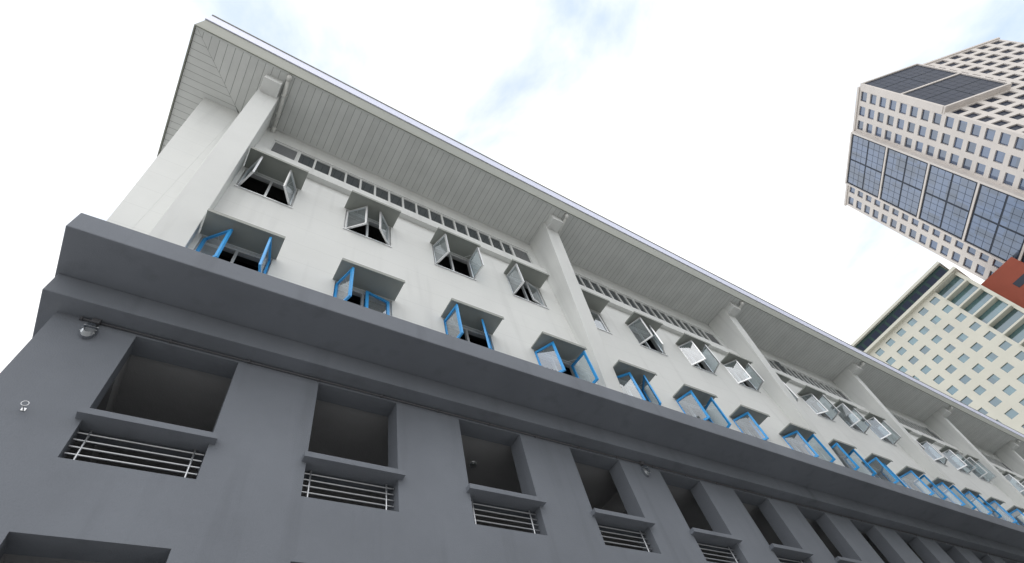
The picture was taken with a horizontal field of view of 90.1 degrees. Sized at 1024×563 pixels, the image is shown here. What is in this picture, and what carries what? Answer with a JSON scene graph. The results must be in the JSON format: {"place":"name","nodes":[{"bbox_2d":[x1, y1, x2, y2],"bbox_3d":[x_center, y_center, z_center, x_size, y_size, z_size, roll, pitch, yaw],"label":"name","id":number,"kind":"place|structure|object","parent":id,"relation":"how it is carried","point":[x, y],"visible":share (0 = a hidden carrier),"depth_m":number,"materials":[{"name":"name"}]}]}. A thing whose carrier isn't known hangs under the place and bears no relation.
{"place":"outdoors","nodes":[
{"label":"outdoors","id":0,"kind":"place"},
{"bbox_2d":[0,0,1023,372],"label":"sky","id":1,"kind":"structure","parent":0,"point":[716,133],"materials":[{"name":"white"}]},
{"bbox_2d":[132,113,1023,525],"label":"white wall","id":2,"kind":"structure","parent":0,"point":[320,243],"depth_m":12.41,"materials":[{"name":"paint"}]},
{"bbox_2d":[200,177,881,478],"bbox_3d":[22.924,10.233,24.650,69.740,7.920,0.830,22,-66,-25],"label":"interior","id":3,"kind":"object","parent":2,"relation":"attached to","point":[261,187],"visible":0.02,"depth_m":12.31,"materials":[{"name":"black"}]},
{"bbox_2d":[157,15,1023,458],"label":"roof eave","id":4,"kind":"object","parent":2,"relation":"attached to","point":[227,65],"depth_m":15.58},
{"bbox_2d":[271,74,1019,444],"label":"downspouts","id":5,"kind":"object","parent":4,"relation":"attached to","point":[283,96],"visible":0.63,"depth_m":12.85,"materials":[{"name":"white metal"}]},
{"bbox_2d":[194,140,1023,525],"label":"windows","id":6,"kind":"structure","parent":2,"relation":"attached to","point":[268,244],"depth_m":12.94,"materials":[{"name":"glass"}]},
{"bbox_2d":[844,37,1023,279],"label":"tower","id":7,"kind":"structure","parent":0,"point":[935,162],"depth_m":137.22,"materials":[{"name":"concrete"}]},
{"label":"ground","id":8,"kind":"structure","parent":0,"visible":0},
{"bbox_2d":[0,213,1023,562],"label":"lower wall","id":9,"kind":"structure","parent":8,"relation":"on","point":[238,499],"depth_m":6.55,"materials":[{"name":"grey paint"}]},
{"bbox_2d":[64,406,869,562],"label":"railings","id":10,"kind":"object","parent":9,"relation":"attached to","point":[124,432],"visible":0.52,"depth_m":6.07,"materials":[{"name":"grey metal"}]},
{"bbox_2d":[0,355,950,562],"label":"wall openings","id":11,"kind":"object","parent":9,"relation":"in","point":[146,388],"visible":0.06,"depth_m":7.55,"materials":[{"name":"black"}]},
{"bbox_2d":[20,316,1023,562],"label":"light fixtures","id":12,"kind":"object","parent":9,"relation":"attached to","point":[87,333],"visible":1,"depth_m":7.42,"materials":[{"name":"grey metal"}]},
{"bbox_2d":[107,74,1023,510],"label":"pillars","id":13,"kind":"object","parent":9,"relation":"on","point":[209,182],"visible":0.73,"depth_m":12.79,"materials":[{"name":"white paint"}]},
{"bbox_2d":[851,261,1023,433],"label":"tower","id":14,"kind":"structure","parent":8,"relation":"on","point":[955,333],"depth_m":118.58,"materials":[{"name":"cream concrete"},{"name":"glass"},{"name":"dark glass"}]},
{"bbox_2d":[981,257,1023,307],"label":"tower","id":15,"kind":"structure","parent":8,"relation":"on","point":[1005,280],"depth_m":117.90,"materials":[{"name":"red brick"}]}
]}

